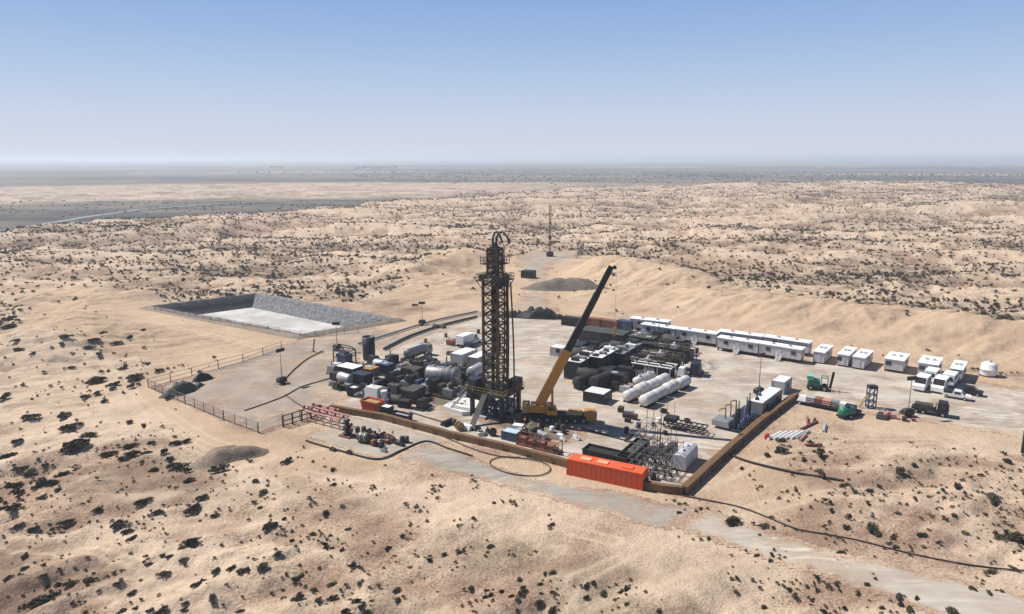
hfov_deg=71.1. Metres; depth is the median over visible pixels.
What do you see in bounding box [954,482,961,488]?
shrub
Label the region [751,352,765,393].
light tower
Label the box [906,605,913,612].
shrub
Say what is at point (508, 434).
locker
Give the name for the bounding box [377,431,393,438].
mud pump
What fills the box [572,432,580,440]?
engine unit
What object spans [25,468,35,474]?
shrub
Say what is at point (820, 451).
shrub
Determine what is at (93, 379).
shrub
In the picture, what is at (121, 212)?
road
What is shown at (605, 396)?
door
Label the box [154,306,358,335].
fence
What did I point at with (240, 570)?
shrub
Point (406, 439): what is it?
drum
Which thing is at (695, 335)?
site cabin
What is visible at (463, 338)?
lorry
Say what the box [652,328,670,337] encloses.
engine unit
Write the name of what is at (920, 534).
shrub
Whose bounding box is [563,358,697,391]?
oily ground
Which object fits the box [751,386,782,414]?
container
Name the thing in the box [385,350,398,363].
engine unit
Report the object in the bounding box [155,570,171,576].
shrub
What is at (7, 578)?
shrub
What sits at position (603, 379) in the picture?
tank
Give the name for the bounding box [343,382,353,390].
tank
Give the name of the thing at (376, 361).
tank
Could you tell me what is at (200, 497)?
shrub
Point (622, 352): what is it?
machinery house
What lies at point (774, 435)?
white pipe
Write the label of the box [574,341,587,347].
crate
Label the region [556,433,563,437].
crate
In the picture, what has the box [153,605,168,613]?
shrub
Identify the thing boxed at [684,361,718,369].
rubble heap
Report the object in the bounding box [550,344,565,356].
hut
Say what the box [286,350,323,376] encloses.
yard pipe
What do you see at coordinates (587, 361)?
door
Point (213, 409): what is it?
fence
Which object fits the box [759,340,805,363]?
site cabin
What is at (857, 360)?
door
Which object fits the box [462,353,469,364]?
door
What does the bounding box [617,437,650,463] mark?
open tank
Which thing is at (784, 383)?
container
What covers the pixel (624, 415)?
crate
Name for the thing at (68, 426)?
shrub
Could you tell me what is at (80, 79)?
sky
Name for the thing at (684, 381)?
storage tank
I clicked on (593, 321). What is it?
container
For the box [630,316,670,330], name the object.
site cabin
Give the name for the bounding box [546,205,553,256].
aerial mast
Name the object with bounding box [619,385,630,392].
crate
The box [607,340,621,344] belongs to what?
crate
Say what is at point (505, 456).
hose loop
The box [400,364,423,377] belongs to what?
crate
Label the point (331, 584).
shrub
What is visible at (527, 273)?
hut
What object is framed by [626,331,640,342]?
engine unit
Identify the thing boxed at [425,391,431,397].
tank
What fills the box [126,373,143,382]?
shrub
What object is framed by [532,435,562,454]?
red skid unit
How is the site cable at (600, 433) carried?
on the drilling pad
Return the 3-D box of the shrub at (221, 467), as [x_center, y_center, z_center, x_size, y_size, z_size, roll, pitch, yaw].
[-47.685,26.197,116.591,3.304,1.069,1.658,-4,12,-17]
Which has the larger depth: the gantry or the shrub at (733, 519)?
the gantry
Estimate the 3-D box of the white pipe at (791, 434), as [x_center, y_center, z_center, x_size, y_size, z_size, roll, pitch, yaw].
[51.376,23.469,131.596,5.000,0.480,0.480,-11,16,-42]
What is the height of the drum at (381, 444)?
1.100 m
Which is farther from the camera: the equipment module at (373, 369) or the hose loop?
the equipment module at (373, 369)
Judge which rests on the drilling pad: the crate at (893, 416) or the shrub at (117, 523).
the crate at (893, 416)
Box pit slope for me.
[252,293,390,325]
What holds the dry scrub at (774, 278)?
on the ground at (670, 570)
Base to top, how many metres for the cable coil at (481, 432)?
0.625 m
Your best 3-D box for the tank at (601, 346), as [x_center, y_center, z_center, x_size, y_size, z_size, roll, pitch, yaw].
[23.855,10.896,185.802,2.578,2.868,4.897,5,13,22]
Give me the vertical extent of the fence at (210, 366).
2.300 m
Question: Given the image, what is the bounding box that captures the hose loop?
[443,436,550,475]
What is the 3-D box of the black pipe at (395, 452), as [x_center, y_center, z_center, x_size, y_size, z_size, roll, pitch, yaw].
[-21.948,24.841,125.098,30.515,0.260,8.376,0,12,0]
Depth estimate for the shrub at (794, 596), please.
84.00 m
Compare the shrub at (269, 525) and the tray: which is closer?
the shrub at (269, 525)
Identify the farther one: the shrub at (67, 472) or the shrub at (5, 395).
the shrub at (5, 395)
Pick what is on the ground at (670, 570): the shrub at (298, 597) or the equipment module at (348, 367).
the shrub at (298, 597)
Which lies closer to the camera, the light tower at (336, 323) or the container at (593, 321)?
the light tower at (336, 323)
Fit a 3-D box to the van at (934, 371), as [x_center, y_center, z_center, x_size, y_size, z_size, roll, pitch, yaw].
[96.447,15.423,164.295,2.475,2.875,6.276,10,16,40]
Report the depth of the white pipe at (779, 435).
130.98 m
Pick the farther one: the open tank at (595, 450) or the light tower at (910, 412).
the light tower at (910, 412)
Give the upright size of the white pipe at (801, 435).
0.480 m
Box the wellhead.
[338,419,356,438]
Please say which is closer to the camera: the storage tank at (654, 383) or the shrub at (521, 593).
the shrub at (521, 593)
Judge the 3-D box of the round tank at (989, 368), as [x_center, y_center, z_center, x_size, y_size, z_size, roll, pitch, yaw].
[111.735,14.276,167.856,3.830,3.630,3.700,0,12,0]
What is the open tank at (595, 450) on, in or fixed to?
on the drilling pad
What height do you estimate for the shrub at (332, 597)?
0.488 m
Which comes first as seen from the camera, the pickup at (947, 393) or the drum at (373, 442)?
the drum at (373, 442)
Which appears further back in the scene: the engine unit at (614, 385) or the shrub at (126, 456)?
the engine unit at (614, 385)
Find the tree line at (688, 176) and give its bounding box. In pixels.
[0,165,1022,216]
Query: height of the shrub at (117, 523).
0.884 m
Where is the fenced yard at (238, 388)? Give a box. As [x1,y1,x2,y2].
[153,327,407,432]
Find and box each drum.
[355,426,359,432]
[371,439,375,446]
[379,441,383,447]
[404,436,408,442]
[624,426,628,432]
[650,472,655,479]
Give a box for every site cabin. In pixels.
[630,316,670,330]
[641,322,678,335]
[675,326,719,346]
[717,335,761,356]
[718,329,764,340]
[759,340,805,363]
[763,334,812,356]
[813,344,833,363]
[837,346,856,366]
[852,349,873,369]
[884,351,909,373]
[917,355,942,373]
[950,360,967,382]
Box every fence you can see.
[147,342,281,387]
[148,379,257,431]
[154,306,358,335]
[257,414,282,432]
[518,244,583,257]
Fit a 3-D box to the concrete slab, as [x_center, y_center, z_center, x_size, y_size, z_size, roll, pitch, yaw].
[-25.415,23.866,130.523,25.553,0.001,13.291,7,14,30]
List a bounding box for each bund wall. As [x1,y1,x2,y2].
[329,404,566,467]
[643,480,682,494]
[681,392,798,494]
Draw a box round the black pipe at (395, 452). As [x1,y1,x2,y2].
[305,440,472,459]
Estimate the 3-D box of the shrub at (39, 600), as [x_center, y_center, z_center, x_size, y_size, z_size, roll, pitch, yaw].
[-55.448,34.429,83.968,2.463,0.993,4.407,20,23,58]
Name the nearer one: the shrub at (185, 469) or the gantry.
the shrub at (185, 469)
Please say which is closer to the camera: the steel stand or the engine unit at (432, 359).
the steel stand
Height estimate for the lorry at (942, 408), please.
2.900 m
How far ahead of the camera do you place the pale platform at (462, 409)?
144.89 m
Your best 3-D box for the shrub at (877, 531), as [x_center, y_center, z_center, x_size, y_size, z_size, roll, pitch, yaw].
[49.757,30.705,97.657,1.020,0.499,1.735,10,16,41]
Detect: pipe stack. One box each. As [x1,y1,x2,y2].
[432,324,445,328]
[440,418,453,426]
[463,423,473,430]
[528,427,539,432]
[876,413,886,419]
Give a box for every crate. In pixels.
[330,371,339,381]
[351,370,372,384]
[383,438,389,443]
[397,398,411,408]
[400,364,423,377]
[401,384,424,403]
[446,339,455,345]
[464,342,473,347]
[512,423,523,428]
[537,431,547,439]
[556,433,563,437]
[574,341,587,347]
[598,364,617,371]
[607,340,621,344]
[617,405,623,411]
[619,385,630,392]
[622,413,628,417]
[625,409,633,413]
[628,413,637,419]
[640,340,657,349]
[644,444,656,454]
[671,339,685,344]
[831,399,839,407]
[839,401,847,407]
[890,413,896,418]
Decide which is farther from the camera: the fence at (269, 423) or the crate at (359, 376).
the crate at (359, 376)
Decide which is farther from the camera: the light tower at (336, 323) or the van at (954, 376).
the light tower at (336, 323)
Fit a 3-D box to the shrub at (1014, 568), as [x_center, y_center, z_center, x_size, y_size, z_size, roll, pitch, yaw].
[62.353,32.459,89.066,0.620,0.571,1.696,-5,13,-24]
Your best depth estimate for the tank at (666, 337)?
194.22 m
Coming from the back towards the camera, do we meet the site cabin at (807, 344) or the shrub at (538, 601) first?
the site cabin at (807, 344)
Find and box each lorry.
[403,343,432,360]
[456,332,477,347]
[911,400,949,417]
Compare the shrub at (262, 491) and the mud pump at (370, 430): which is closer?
the shrub at (262, 491)
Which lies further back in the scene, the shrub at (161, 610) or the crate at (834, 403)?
the crate at (834, 403)
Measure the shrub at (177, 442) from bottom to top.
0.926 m
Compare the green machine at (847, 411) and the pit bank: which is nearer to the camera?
the green machine at (847, 411)
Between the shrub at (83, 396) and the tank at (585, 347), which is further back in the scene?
the tank at (585, 347)
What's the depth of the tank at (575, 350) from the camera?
178.53 m
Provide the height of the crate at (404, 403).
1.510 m
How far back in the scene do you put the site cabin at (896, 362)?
170.81 m
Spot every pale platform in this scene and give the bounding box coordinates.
[443,397,478,415]
[472,412,490,419]
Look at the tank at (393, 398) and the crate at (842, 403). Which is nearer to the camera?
the crate at (842, 403)
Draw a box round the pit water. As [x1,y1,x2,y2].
[200,308,342,333]
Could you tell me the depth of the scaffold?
117.07 m
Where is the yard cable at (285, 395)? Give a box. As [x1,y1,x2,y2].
[244,378,329,410]
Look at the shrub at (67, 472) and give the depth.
116.71 m
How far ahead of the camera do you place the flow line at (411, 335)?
209.26 m
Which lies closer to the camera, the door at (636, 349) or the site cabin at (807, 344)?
the door at (636, 349)
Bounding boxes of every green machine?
[807,372,834,391]
[836,405,856,418]
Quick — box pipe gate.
[282,404,320,426]
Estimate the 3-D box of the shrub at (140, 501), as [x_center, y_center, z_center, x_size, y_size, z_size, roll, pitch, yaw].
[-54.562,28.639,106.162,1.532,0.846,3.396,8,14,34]
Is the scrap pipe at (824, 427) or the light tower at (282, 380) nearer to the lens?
the scrap pipe at (824, 427)
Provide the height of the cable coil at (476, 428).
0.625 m
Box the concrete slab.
[306,416,447,457]
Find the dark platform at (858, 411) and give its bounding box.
[796,401,861,416]
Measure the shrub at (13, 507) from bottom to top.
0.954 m
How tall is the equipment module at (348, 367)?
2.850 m
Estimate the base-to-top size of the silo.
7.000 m
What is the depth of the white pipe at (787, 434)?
131.22 m
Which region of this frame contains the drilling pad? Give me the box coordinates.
[303,313,1023,496]
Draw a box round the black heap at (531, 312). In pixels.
[501,306,562,319]
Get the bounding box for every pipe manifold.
[297,405,349,429]
[311,403,339,414]
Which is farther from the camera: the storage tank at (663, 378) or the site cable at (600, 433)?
the storage tank at (663, 378)
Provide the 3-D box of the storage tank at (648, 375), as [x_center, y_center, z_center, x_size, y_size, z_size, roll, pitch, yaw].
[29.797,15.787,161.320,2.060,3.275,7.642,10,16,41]
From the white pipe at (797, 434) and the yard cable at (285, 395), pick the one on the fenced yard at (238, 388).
the yard cable at (285, 395)
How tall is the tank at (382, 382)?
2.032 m
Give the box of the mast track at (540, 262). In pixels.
[509,251,577,311]
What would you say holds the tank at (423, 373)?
on the drilling pad
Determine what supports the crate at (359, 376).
on the oily ground at (438, 403)
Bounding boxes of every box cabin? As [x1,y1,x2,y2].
[450,347,476,365]
[467,351,490,365]
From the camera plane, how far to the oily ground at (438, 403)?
149.53 m
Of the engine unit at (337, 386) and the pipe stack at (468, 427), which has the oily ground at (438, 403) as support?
the engine unit at (337, 386)
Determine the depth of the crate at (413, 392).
149.12 m
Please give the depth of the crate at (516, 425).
133.31 m
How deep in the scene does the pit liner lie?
254.16 m
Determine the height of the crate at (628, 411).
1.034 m
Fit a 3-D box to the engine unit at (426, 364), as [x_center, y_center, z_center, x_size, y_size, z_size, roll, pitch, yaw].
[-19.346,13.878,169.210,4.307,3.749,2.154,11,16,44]
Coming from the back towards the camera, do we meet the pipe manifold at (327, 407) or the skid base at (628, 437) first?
the pipe manifold at (327, 407)
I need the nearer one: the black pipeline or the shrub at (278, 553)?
the shrub at (278, 553)
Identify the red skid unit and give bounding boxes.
[516,431,540,447]
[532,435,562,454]
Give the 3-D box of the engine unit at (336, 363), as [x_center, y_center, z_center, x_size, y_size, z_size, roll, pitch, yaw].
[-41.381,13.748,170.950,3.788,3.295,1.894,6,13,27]
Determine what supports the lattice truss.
on the drilling pad
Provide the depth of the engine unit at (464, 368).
167.24 m
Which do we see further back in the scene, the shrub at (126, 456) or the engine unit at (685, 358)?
the engine unit at (685, 358)
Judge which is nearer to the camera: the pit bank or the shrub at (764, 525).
the shrub at (764, 525)
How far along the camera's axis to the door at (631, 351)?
172.07 m
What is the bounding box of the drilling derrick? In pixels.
[448,231,524,426]
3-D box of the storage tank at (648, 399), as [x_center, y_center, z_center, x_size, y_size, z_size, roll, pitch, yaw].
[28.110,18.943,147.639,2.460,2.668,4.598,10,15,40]
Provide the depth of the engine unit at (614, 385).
156.91 m
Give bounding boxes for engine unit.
[325,361,334,373]
[332,358,341,365]
[332,379,343,390]
[360,379,367,390]
[364,378,389,403]
[366,350,380,364]
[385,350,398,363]
[387,377,404,394]
[387,388,395,398]
[389,434,396,442]
[397,359,409,367]
[411,355,423,366]
[414,393,432,411]
[423,358,432,368]
[426,353,439,363]
[440,356,456,366]
[460,362,470,372]
[460,372,466,381]
[520,426,529,435]
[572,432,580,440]
[589,340,601,349]
[607,376,623,391]
[617,358,639,382]
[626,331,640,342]
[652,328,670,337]
[658,344,669,357]
[670,368,674,375]
[672,347,687,363]
[676,362,687,376]
[688,354,703,377]
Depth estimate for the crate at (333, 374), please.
164.01 m
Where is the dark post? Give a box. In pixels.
[1020,432,1023,452]
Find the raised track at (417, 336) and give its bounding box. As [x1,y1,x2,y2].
[380,311,481,350]
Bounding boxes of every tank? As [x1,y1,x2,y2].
[336,372,352,382]
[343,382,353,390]
[357,431,370,443]
[372,359,388,365]
[372,378,387,386]
[373,373,384,380]
[382,357,393,361]
[389,394,402,404]
[421,368,425,378]
[425,361,460,387]
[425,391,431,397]
[460,385,468,396]
[466,362,481,376]
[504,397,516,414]
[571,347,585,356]
[572,373,591,389]
[576,366,601,376]
[577,346,595,349]
[582,443,631,462]
[589,371,612,387]
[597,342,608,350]
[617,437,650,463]
[622,388,638,402]
[626,353,670,375]
[632,367,655,384]
[633,381,649,395]
[637,347,684,369]
[639,391,657,407]
[646,378,659,390]
[652,386,667,401]
[654,340,694,361]
[655,373,670,385]
[661,334,679,342]
[662,379,679,396]
[671,441,697,471]
[676,375,690,390]
[979,360,998,377]
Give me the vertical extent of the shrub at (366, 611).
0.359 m
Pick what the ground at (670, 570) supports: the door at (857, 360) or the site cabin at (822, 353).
the site cabin at (822, 353)
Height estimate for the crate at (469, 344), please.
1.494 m
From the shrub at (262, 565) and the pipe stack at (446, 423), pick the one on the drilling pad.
the pipe stack at (446, 423)
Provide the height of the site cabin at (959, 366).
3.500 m
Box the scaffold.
[627,410,683,480]
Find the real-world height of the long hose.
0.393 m
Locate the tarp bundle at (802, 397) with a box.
[797,394,809,402]
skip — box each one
[344,383,362,396]
[359,396,384,411]
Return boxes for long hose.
[683,495,1023,570]
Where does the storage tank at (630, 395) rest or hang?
on the drilling pad
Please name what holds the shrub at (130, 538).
on the ground at (670, 570)
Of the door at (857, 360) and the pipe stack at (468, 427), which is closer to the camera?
the pipe stack at (468, 427)
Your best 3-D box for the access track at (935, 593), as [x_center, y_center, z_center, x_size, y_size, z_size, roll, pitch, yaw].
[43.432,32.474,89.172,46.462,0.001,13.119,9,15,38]
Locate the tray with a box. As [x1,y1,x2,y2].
[389,410,412,419]
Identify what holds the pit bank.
on the ground at (670, 570)
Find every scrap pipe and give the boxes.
[800,420,817,429]
[805,443,822,445]
[822,423,826,432]
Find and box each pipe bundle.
[805,394,817,402]
[814,396,824,404]
[822,398,832,405]
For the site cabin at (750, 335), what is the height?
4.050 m
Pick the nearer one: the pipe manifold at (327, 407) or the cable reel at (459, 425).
the cable reel at (459, 425)
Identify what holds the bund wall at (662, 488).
on the drilling pad
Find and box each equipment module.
[335,362,363,373]
[362,364,379,375]
[375,361,395,374]
[583,386,611,404]
[601,369,627,384]
[626,333,658,341]
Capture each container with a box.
[561,315,580,326]
[566,453,648,490]
[585,316,601,326]
[600,318,617,328]
[616,319,633,329]
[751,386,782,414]
[771,375,791,394]
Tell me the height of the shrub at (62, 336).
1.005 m
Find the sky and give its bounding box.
[0,0,1023,159]
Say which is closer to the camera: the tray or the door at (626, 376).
the tray
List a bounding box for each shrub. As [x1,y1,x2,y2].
[0,323,15,328]
[0,392,11,399]
[0,452,18,459]
[2,574,14,581]
[3,481,24,488]
[4,502,21,512]
[9,521,25,530]
[10,465,28,470]
[11,438,23,443]
[11,488,25,495]
[17,591,59,612]
[21,413,41,418]
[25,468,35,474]
[26,525,39,531]
[30,477,46,489]
[36,573,47,580]
[44,479,59,484]
[53,470,69,478]
[53,582,61,587]
[55,518,74,524]
[57,412,72,418]
[57,421,83,430]
[58,334,73,337]
[58,438,90,452]
[61,580,78,586]
[79,394,90,398]
[79,432,97,437]
[82,577,98,582]
[84,376,104,384]
[87,338,101,341]
[91,506,102,512]
[98,450,118,457]
[109,340,122,344]
[109,519,128,528]
[120,528,132,533]
[121,442,137,448]
[123,452,130,459]
[124,534,136,541]
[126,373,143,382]
[126,589,136,595]
[128,450,140,455]
[133,497,153,504]
[151,509,163,514]
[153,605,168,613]
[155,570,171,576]
[160,448,167,453]
[165,462,188,468]
[168,440,183,445]
[178,537,200,549]
[182,477,195,483]
[182,503,200,513]
[183,467,191,472]
[190,580,201,587]
[195,494,207,500]
[208,464,229,472]
[208,593,214,602]
[211,567,219,573]
[236,567,245,573]
[257,562,268,571]
[259,488,267,495]
[261,522,277,530]
[272,550,282,557]
[280,457,292,463]
[290,594,304,600]
[322,509,328,517]
[326,582,336,586]
[326,594,337,600]
[340,608,350,612]
[351,598,361,603]
[361,609,371,613]
[516,588,528,597]
[534,599,542,606]
[599,589,606,596]
[724,515,741,525]
[760,523,768,528]
[776,446,788,451]
[792,592,798,599]
[816,447,825,457]
[816,468,823,477]
[843,524,850,529]
[866,523,876,531]
[873,529,879,536]
[895,466,905,474]
[896,592,903,601]
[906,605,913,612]
[917,532,927,535]
[945,606,958,613]
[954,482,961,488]
[985,492,998,499]
[985,569,997,573]
[990,498,997,505]
[1000,531,1023,540]
[1002,458,1011,462]
[1007,565,1020,571]
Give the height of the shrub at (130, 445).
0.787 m
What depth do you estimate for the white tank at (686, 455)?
117.27 m
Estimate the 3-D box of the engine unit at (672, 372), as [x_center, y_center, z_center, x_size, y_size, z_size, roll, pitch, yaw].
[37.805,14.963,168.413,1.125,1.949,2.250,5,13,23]
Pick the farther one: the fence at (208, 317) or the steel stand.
the fence at (208, 317)
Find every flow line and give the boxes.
[358,310,476,344]
[383,315,477,349]
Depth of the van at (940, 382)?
155.71 m
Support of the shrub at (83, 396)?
on the ground at (670, 570)
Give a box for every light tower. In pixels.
[276,348,288,385]
[332,322,341,351]
[418,302,426,325]
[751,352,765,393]
[897,376,917,417]
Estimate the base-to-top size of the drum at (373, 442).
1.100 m
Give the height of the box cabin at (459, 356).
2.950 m
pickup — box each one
[471,337,481,342]
[942,388,971,400]
[955,385,983,396]
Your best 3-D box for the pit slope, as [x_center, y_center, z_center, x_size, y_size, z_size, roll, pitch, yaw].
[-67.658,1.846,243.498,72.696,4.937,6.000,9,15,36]
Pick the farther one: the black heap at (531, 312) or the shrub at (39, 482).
the black heap at (531, 312)
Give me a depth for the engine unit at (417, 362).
170.81 m
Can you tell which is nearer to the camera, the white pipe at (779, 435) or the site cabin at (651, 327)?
the white pipe at (779, 435)
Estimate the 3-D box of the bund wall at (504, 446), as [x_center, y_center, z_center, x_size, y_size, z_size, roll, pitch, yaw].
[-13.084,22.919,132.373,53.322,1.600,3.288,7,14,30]
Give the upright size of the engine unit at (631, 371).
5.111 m
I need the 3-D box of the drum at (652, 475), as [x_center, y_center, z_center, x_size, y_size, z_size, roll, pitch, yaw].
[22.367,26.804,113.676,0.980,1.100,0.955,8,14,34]
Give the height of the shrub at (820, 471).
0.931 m
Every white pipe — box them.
[767,431,781,439]
[773,430,787,439]
[778,430,793,438]
[784,430,798,438]
[790,430,804,438]
[796,430,810,438]
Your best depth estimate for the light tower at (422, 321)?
218.34 m
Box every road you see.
[0,200,292,230]
[397,445,695,529]
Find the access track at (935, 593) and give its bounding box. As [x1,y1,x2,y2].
[674,507,1023,613]
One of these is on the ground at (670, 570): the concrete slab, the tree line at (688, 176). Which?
the tree line at (688, 176)
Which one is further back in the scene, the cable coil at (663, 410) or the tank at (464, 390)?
the tank at (464, 390)
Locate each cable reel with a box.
[454,421,463,430]
[489,428,496,435]
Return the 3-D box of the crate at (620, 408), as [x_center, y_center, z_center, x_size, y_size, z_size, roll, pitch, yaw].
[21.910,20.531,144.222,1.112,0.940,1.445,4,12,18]
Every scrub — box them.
[0,180,1023,613]
[0,180,1023,613]
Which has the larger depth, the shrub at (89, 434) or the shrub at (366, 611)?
the shrub at (89, 434)
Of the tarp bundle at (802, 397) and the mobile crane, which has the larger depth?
the tarp bundle at (802, 397)
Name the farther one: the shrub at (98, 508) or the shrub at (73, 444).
the shrub at (73, 444)
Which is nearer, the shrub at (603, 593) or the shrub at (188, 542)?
the shrub at (603, 593)
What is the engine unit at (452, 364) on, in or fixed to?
on the drilling pad
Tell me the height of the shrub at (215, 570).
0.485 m
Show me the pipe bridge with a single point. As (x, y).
(660, 364)
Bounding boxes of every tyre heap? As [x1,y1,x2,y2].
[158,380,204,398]
[192,372,215,382]
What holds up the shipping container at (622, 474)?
on the drilling pad
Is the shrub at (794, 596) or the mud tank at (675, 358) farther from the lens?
the mud tank at (675, 358)
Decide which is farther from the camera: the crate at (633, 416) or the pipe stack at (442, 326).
the pipe stack at (442, 326)
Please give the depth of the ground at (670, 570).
170.57 m
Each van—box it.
[912,372,931,391]
[924,366,941,381]
[930,374,949,392]
[942,370,958,386]
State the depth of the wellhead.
130.74 m
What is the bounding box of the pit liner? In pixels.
[153,293,391,332]
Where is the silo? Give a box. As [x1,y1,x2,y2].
[362,334,374,359]
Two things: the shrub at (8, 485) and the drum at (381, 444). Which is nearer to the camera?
the shrub at (8, 485)
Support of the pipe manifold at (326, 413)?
on the concrete slab
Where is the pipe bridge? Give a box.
[631,358,677,376]
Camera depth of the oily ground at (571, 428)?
135.66 m
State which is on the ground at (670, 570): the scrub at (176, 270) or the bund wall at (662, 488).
the scrub at (176, 270)
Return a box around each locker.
[380,404,393,413]
[501,427,521,442]
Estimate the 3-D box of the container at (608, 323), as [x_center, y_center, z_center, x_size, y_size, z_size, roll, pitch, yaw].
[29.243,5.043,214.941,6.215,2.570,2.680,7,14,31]
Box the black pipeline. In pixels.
[729,453,843,481]
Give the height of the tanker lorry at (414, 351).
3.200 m
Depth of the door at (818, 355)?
177.66 m
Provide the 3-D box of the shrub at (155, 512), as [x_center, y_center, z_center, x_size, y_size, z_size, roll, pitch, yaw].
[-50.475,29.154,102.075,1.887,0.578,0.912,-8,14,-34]
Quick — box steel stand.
[858,384,877,408]
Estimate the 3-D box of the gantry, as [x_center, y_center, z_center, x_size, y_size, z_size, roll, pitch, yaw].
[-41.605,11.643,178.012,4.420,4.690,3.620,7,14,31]
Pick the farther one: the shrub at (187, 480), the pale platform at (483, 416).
the pale platform at (483, 416)
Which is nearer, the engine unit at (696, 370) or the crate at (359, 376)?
the crate at (359, 376)
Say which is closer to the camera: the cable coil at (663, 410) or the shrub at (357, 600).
the shrub at (357, 600)
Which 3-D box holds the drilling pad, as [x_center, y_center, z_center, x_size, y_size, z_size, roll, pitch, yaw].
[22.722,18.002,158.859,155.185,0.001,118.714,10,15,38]
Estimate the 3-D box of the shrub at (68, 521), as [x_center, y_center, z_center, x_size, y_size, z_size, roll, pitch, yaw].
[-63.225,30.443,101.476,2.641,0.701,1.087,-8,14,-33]
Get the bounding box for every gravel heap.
[190,445,268,468]
[520,277,608,290]
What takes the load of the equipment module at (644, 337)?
on the drilling pad
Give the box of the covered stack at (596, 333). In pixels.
[578,325,631,342]
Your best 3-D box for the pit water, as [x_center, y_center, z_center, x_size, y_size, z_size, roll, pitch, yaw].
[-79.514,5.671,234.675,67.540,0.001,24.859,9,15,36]
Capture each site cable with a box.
[409,411,500,436]
[576,426,630,440]
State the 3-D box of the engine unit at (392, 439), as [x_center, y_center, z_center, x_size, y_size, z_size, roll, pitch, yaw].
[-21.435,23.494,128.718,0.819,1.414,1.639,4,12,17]
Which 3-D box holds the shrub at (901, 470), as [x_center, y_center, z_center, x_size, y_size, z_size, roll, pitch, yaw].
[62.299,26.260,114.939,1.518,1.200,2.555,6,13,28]
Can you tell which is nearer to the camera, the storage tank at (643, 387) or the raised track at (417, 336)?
the storage tank at (643, 387)
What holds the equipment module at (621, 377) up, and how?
on the oily ground at (569, 382)
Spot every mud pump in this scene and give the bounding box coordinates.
[364,428,380,438]
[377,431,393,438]
[385,370,417,386]
[404,373,437,396]
[426,377,461,400]
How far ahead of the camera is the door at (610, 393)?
150.43 m
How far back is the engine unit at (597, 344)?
189.20 m
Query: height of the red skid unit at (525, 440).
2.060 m
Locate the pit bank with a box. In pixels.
[137,293,406,339]
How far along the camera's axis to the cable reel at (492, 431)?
131.23 m
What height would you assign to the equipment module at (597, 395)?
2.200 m
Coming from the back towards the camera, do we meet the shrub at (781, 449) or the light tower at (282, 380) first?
the light tower at (282, 380)
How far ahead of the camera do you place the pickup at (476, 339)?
196.64 m
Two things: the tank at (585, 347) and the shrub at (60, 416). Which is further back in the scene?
the tank at (585, 347)
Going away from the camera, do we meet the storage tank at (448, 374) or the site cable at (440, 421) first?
the site cable at (440, 421)
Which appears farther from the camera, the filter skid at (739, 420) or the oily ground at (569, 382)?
the oily ground at (569, 382)
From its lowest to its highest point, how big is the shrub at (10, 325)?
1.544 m
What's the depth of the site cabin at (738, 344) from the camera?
186.51 m
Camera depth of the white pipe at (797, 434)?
131.29 m
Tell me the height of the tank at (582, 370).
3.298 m
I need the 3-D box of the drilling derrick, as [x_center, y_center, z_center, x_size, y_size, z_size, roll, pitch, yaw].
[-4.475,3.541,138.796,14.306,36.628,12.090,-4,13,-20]
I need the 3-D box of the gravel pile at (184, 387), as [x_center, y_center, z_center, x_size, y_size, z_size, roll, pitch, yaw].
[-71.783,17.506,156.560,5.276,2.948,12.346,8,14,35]
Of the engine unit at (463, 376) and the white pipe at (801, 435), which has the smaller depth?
the white pipe at (801, 435)
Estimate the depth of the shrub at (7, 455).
121.27 m
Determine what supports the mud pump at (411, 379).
on the oily ground at (438, 403)
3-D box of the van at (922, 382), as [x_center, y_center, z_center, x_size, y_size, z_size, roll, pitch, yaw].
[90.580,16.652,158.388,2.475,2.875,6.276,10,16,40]
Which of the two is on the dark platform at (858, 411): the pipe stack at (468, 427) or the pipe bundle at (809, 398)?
the pipe bundle at (809, 398)
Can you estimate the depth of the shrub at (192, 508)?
102.65 m
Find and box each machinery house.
[564,348,597,379]
[587,344,618,368]
[614,340,642,365]
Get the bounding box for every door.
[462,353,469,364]
[581,359,589,367]
[602,353,612,365]
[604,393,607,402]
[608,391,611,399]
[624,349,633,364]
[625,373,627,384]
[634,345,641,353]
[816,354,820,361]
[856,359,859,367]
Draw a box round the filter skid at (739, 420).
[711,385,761,432]
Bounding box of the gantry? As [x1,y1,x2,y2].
[332,344,356,363]
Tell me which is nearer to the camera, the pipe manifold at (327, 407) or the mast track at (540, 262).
the pipe manifold at (327, 407)
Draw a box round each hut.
[521,269,535,278]
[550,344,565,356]
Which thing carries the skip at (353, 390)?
on the drilling pad
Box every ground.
[0,160,1023,613]
[330,382,468,409]
[478,411,588,445]
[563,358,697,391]
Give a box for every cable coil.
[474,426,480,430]
[477,430,485,435]
[660,408,666,412]
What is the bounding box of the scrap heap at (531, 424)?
[524,420,545,430]
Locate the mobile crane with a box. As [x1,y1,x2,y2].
[522,265,616,427]
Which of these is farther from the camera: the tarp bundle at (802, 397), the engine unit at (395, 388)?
the engine unit at (395, 388)
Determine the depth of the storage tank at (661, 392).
150.75 m
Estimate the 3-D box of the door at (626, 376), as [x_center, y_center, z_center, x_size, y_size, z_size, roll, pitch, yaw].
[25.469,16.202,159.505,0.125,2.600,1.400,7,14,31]
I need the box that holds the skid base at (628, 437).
[624,432,642,442]
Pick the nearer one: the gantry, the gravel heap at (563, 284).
the gantry
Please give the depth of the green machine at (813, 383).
157.06 m
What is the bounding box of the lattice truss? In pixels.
[663,400,708,434]
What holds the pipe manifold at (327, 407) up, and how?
on the drilling pad

